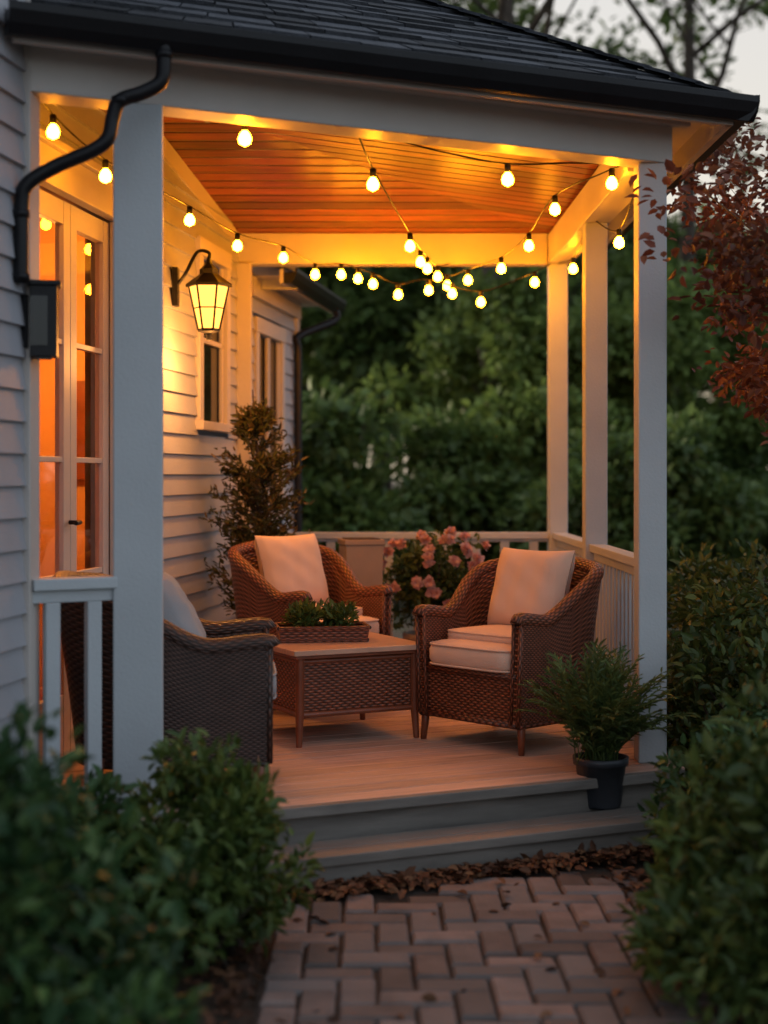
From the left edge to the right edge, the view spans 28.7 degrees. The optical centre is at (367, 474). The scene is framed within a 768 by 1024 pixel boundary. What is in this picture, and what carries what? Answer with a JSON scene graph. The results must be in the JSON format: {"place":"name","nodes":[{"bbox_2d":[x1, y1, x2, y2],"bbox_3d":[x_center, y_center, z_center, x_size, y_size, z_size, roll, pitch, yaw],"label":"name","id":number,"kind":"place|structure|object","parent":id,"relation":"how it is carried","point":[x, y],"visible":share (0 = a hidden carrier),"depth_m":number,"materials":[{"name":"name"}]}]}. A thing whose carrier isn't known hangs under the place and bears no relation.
{"place":"outdoors","nodes":[
{"label":"outdoors","id":0,"kind":"place"},
{"bbox_2d":[3,481,767,1023],"bbox_3d":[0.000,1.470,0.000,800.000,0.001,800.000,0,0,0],"label":"ground","id":1,"kind":"structure","parent":0,"point":[209,1003],"depth_m":4.38,"materials":[{"name":"brown soil"}]},
{"bbox_2d":[9,763,191,1002],"bbox_3d":[-0.932,1.179,4.460,0.765,0.631,0.719,0,0,-41],"label":"garden shrub","id":2,"kind":"object","parent":1,"relation":"on","point":[110,804],"visible":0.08,"depth_m":4.43,"materials":[{"name":"green plant"}]},
{"bbox_2d":[0,699,237,1023],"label":"garden shrub","id":3,"kind":"object","parent":1,"relation":"on","point":[55,979],"visible":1,"depth_m":3.25,"materials":[{"name":"green plant"}]},
{"bbox_2d":[0,0,297,778],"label":"siding walls","id":4,"kind":"structure","parent":1,"relation":"on","point":[191,471],"depth_m":7.76,"materials":[{"name":"paint"}]},
{"bbox_2d":[20,280,61,359],"bbox_3d":[-1.111,-0.524,5.098,0.136,0.264,0.125,0,0,-9],"label":"wall lantern","id":5,"kind":"object","parent":4,"relation":"attached to","point":[40,328],"depth_m":5.05,"materials":[{"name":"black metal"}]},
{"bbox_2d":[40,186,109,699],"bbox_3d":[-2.398,-0.150,6.989,2.200,2.700,3.037,0,0,9],"label":"interior room","id":6,"kind":"object","parent":4,"relation":"in","point":[86,399],"visible":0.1,"depth_m":8.40,"materials":[{"name":"brown wood"}]},
{"bbox_2d":[12,45,172,283],"bbox_3d":[-0.924,-1.060,5.036,0.532,0.840,0.062,0,0,-9],"label":"downspout","id":7,"kind":"object","parent":4,"relation":"attached to","point":[29,182],"visible":1,"depth_m":5.01,"materials":[{"name":"black metal"}]},
{"bbox_2d":[22,0,299,779],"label":"trim boards","id":8,"kind":"object","parent":4,"relation":"attached to","point":[83,185],"depth_m":6.08,"materials":[{"name":"white wood"}]},
{"bbox_2d":[40,189,108,759],"bbox_3d":[-1.242,0.015,6.357,0.119,2.330,1.002,0,0,9],"label":"french door","id":9,"kind":"structure","parent":8,"relation":"attached to","point":[70,222],"depth_m":6.37,"materials":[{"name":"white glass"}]},
{"bbox_2d":[204,261,275,511],"bbox_3d":[-0.801,-0.485,9.392,0.001,1.470,2.085,0,0,9],"label":"window glass","id":10,"kind":"object","parent":8,"relation":"attached to","point":[211,383],"visible":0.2,"depth_m":8.82,"materials":[{"name":"black"}]},
{"bbox_2d":[172,249,231,340],"bbox_3d":[-0.856,-0.925,7.739,0.215,0.476,0.380,0,0,-35],"label":"wall lantern","id":11,"kind":"object","parent":4,"relation":"attached to","point":[208,286],"depth_m":7.64,"materials":[{"name":"black metal"}]},
{"bbox_2d":[276,267,292,271],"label":"wing roof","id":12,"kind":"structure","parent":4,"relation":"on","point":[287,269],"depth_m":9.57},
{"bbox_2d":[252,269,331,318],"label":"wing soffit","id":13,"kind":"structure","parent":4,"relation":"attached to","point":[291,302],"depth_m":10.22,"materials":[{"name":"white wood"}]},
{"bbox_2d":[284,268,346,531],"bbox_3d":[-0.357,0.067,10.369,0.392,2.746,1.839,0,0,0],"label":"downspout","id":14,"kind":"object","parent":4,"relation":"attached to","point":[306,285],"visible":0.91,"depth_m":10.82,"materials":[{"name":"black metal"}]},
{"bbox_2d":[82,726,325,974],"bbox_3d":[-0.496,1.126,4.489,0.742,0.745,0.844,0,0,0],"label":"garden shrub","id":15,"kind":"object","parent":1,"relation":"on","point":[223,818],"visible":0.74,"depth_m":4.34,"materials":[{"name":"green plant"}]},
{"bbox_2d":[302,350,325,403],"bbox_3d":[-1.847,-2.545,34.665,6.522,8.329,8.318,0,0,17],"label":"deciduous tree","id":16,"kind":"object","parent":1,"relation":"on","point":[304,364],"depth_m":30.89,"materials":[{"name":"green plant"}]},
{"bbox_2d":[302,375,434,578],"bbox_3d":[-0.735,0.276,15.924,2.633,2.716,2.585,0,0,-18],"label":"understory shrub","id":17,"kind":"object","parent":1,"relation":"on","point":[342,490],"visible":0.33,"depth_m":15.56,"materials":[{"name":"green plant"}]},
{"bbox_2d":[80,806,666,898],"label":"porch steps","id":18,"kind":"structure","parent":1,"relation":"on","point":[389,853],"depth_m":5.51,"materials":[{"name":"grey wood"}]},
{"bbox_2d":[4,0,759,854],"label":"covered porch","id":19,"kind":"object","parent":1,"relation":"on","point":[308,92],"visible":0.71,"depth_m":6.04,"materials":[{"name":"white wood"}]},
{"bbox_2d":[32,575,116,803],"bbox_3d":[-1.024,0.750,5.195,0.298,0.790,0.085,0,0,-30],"label":"porch railing","id":20,"kind":"object","parent":19,"relation":"attached to","point":[92,593],"visible":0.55,"depth_m":5.19,"materials":[{"name":"white paint"}]},
{"bbox_2d":[53,570,280,785],"bbox_3d":[-0.790,0.788,5.878,0.879,0.832,0.827,0,0,-5],"label":"wicker armchair","id":21,"kind":"object","parent":19,"relation":"on","point":[219,678],"visible":0.66,"depth_m":5.56,"materials":[{"name":"brown wicker"}]},
{"bbox_2d":[197,390,317,614],"bbox_3d":[-0.540,0.360,8.471,0.823,1.680,0.726,0,0,34],"label":"potted evergreen","id":22,"kind":"object","parent":19,"relation":"on","point":[253,422],"visible":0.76,"depth_m":8.40,"materials":[{"name":"plant"}]},
{"bbox_2d":[228,533,393,718],"bbox_3d":[-0.324,0.759,7.794,0.724,0.890,0.706,0,0,-44],"label":"wicker armchair","id":23,"kind":"object","parent":19,"relation":"on","point":[273,577],"visible":0.39,"depth_m":7.78,"materials":[{"name":"brown wicker"}]},
{"bbox_2d":[43,103,633,306],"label":"string lights","id":24,"kind":"object","parent":19,"relation":"attached to","point":[244,140],"visible":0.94,"depth_m":7.30,"materials":[{"name":"yellow glass"}]},
{"bbox_2d":[273,632,418,747],"bbox_3d":[-0.165,0.985,6.980,0.660,0.431,0.640,0,0,-26],"label":"coffee table","id":25,"kind":"object","parent":19,"relation":"on","point":[376,672],"visible":0.79,"depth_m":6.74,"materials":[{"name":"brown wicker"}]},
{"bbox_2d":[275,596,371,642],"bbox_3d":[-0.214,0.667,6.994,0.438,0.209,0.262,0,0,-8],"label":"planter tray","id":26,"kind":"object","parent":25,"relation":"on","point":[303,624],"visible":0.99,"depth_m":6.92,"materials":[{"name":"green plant"}]},
{"bbox_2d":[337,537,384,586],"bbox_3d":[-0.040,0.781,8.660,0.235,0.837,0.235,0,0,-12],"label":"tall planter","id":27,"kind":"object","parent":19,"relation":"on","point":[362,557],"visible":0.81,"depth_m":8.56,"materials":[{"name":"beige ceramic"}]},
{"bbox_2d":[285,532,548,636],"bbox_3d":[0.218,0.750,9.300,1.797,0.790,0.085,0,0,0],"label":"porch railing","id":28,"kind":"object","parent":19,"relation":"attached to","point":[504,539],"visible":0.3,"depth_m":9.26,"materials":[{"name":"white paint"}]},
{"bbox_2d":[382,526,490,640],"bbox_3d":[0.381,0.748,8.796,0.676,0.904,0.676,0,0,-44],"label":"rose bush","id":29,"kind":"object","parent":19,"relation":"on","point":[430,573],"visible":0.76,"depth_m":8.71,"materials":[{"name":"pink plant"}]},
{"bbox_2d":[412,547,603,755],"bbox_3d":[0.659,0.772,6.813,0.685,0.863,0.748,0,0,-44],"label":"wicker armchair","id":30,"kind":"object","parent":19,"relation":"on","point":[490,634],"visible":0.93,"depth_m":6.67,"materials":[{"name":"brown wicker"}]},
{"bbox_2d":[553,533,581,557],"bbox_3d":[1.180,0.750,8.535,0.085,0.790,1.410,0,0,0],"label":"porch railing","id":31,"kind":"object","parent":19,"relation":"attached to","point":[567,542],"visible":0.23,"depth_m":8.64,"materials":[{"name":"white paint"}]},
{"bbox_2d":[513,637,700,809],"bbox_3d":[0.901,0.990,6.053,0.695,0.679,0.823,0,0,-43],"label":"potted fern","id":32,"kind":"object","parent":19,"relation":"on","point":[601,717],"visible":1,"depth_m":5.95,"materials":[{"name":"green plant"}]},
{"bbox_2d":[589,544,633,700],"bbox_3d":[1.180,0.750,7.035,0.085,0.790,1.350,0,0,0],"label":"porch railing","id":33,"kind":"object","parent":19,"relation":"attached to","point":[615,619],"visible":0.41,"depth_m":7.04,"materials":[{"name":"white paint"}]},
{"bbox_2d":[298,267,512,363],"bbox_3d":[-2.800,-3.232,23.553,9.755,9.767,7.648,0,0,31],"label":"deciduous tree","id":34,"kind":"object","parent":1,"relation":"on","point":[328,275],"depth_m":22.31,"materials":[{"name":"green plant"}]},
{"bbox_2d":[298,267,546,443],"bbox_3d":[-0.293,-1.856,22.511,5.868,6.952,6.766,0,0,37],"label":"deciduous tree","id":35,"kind":"object","parent":1,"relation":"on","point":[380,318],"visible":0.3,"depth_m":21.05,"materials":[{"name":"green plant"}]},
{"bbox_2d":[365,400,542,574],"bbox_3d":[0.942,0.376,17.370,2.364,2.484,2.408,0,0,42],"label":"understory shrub","id":36,"kind":"object","parent":1,"relation":"on","point":[462,489],"visible":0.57,"depth_m":16.88,"materials":[{"name":"green plant"}]},
{"bbox_2d":[371,0,562,489],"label":"tall tree","id":37,"kind":"object","parent":1,"relation":"on","point":[469,6],"visible":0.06,"depth_m":28.36,"materials":[{"name":"green plant"}]},
{"bbox_2d":[412,272,608,418],"bbox_3d":[3.472,-2.195,35.577,7.013,7.762,6.308,0,0,-37],"label":"deciduous tree","id":38,"kind":"object","parent":1,"relation":"on","point":[572,286],"visible":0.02,"depth_m":34.08,"materials":[{"name":"green plant"}]},
{"bbox_2d":[458,0,576,404],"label":"tall tree","id":39,"kind":"object","parent":1,"relation":"on","point":[505,10],"visible":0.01,"depth_m":19.67,"materials":[{"name":"green plant"}]},
{"bbox_2d":[354,264,690,481],"bbox_3d":[1.909,-0.686,18.843,3.690,4.540,4.102,0,0,-29],"label":"deciduous tree","id":40,"kind":"object","parent":1,"relation":"on","point":[491,334],"visible":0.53,"depth_m":18.07,"materials":[{"name":"green plant"}]},
{"bbox_2d":[332,212,712,474],"bbox_3d":[2.910,-1.924,23.914,7.023,7.032,5.507,0,0,-43],"label":"deciduous tree","id":41,"kind":"object","parent":1,"relation":"on","point":[628,237],"visible":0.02,"depth_m":23.30,"materials":[{"name":"green plant"}]},
{"bbox_2d":[493,419,670,552],"bbox_3d":[2.491,0.486,15.992,2.118,2.225,2.157,0,0,16],"label":"understory shrub","id":42,"kind":"object","parent":1,"relation":"on","point":[530,515],"visible":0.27,"depth_m":15.56,"materials":[{"name":"green plant"}]},
{"bbox_2d":[450,0,767,402],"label":"tall tree","id":43,"kind":"object","parent":1,"relation":"on","point":[688,36],"visible":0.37,"depth_m":26.75,"materials":[{"name":"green plant"}]},
{"bbox_2d":[573,214,691,393],"bbox_3d":[4.982,-2.440,35.811,6.906,8.182,7.964,0,0,27],"label":"deciduous tree","id":44,"kind":"object","parent":1,"relation":"on","point":[670,216],"depth_m":35.03,"materials":[{"name":"green plant"}]},
{"bbox_2d":[521,239,767,463],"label":"deciduous tree","id":45,"kind":"object","parent":1,"relation":"on","point":[730,419],"visible":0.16,"depth_m":19.30,"materials":[{"name":"green plant"}]},
{"bbox_2d":[608,402,767,605],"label":"understory shrub","id":46,"kind":"object","parent":1,"relation":"on","point":[709,498],"visible":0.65,"depth_m":15.30,"materials":[{"name":"green plant"}]},
{"bbox_2d":[616,667,767,1023],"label":"garden shrub","id":47,"kind":"object","parent":1,"relation":"on","point":[719,886],"visible":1,"depth_m":3.92,"materials":[{"name":"green plant"}]},
{"bbox_2d":[623,539,767,799],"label":"boxwood hedge","id":48,"kind":"object","parent":1,"relation":"on","point":[723,634],"visible":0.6,"depth_m":6.64,"materials":[{"name":"green plant"}]},
{"bbox_2d":[624,117,767,445],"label":"red leaf tree","id":49,"kind":"object","parent":1,"relation":"on","point":[755,391],"visible":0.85,"depth_m":6.20,"materials":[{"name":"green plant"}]},
{"bbox_2d":[637,674,767,875],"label":"garden shrub","id":50,"kind":"object","parent":1,"relation":"on","point":[754,710],"visible":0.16,"depth_m":5.39,"materials":[{"name":"green plant"}]},
{"bbox_2d":[667,199,767,409],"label":"deciduous tree","id":51,"kind":"object","parent":1,"relation":"on","point":[701,253],"visible":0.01,"depth_m":34.73,"materials":[{"name":"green plant"}]},
{"bbox_2d":[698,341,767,469],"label":"deciduous tree","id":52,"kind":"object","parent":1,"relation":"on","point":[715,400],"visible":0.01,"depth_m":44.73,"materials":[{"name":"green plant"}]},
{"bbox_2d":[707,429,767,579],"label":"understory shrub","id":53,"kind":"object","parent":1,"relation":"on","point":[752,462],"visible":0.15,"depth_m":19.66,"materials":[{"name":"green plant"}]},
{"bbox_2d":[747,344,767,454],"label":"deciduous tree","id":54,"kind":"object","parent":1,"relation":"on","point":[763,346],"visible":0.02,"depth_m":21.49,"materials":[{"name":"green plant"}]},
{"bbox_2d":[251,856,736,1023],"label":"brick path","id":55,"kind":"structure","parent":0,"point":[391,958],"depth_m":4.47,"materials":[{"name":"brick"}]},
{"bbox_2d":[181,838,763,1023],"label":"leaf litter","id":56,"kind":"object","parent":55,"relation":"on","point":[630,853],"visible":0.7,"depth_m":5.23,"materials":[{"name":"brown plant"}]},
{"bbox_2d":[355,0,767,480],"label":"sky","id":57,"kind":"structure","parent":0,"point":[750,46],"materials":[{"name":"white"}]}
]}

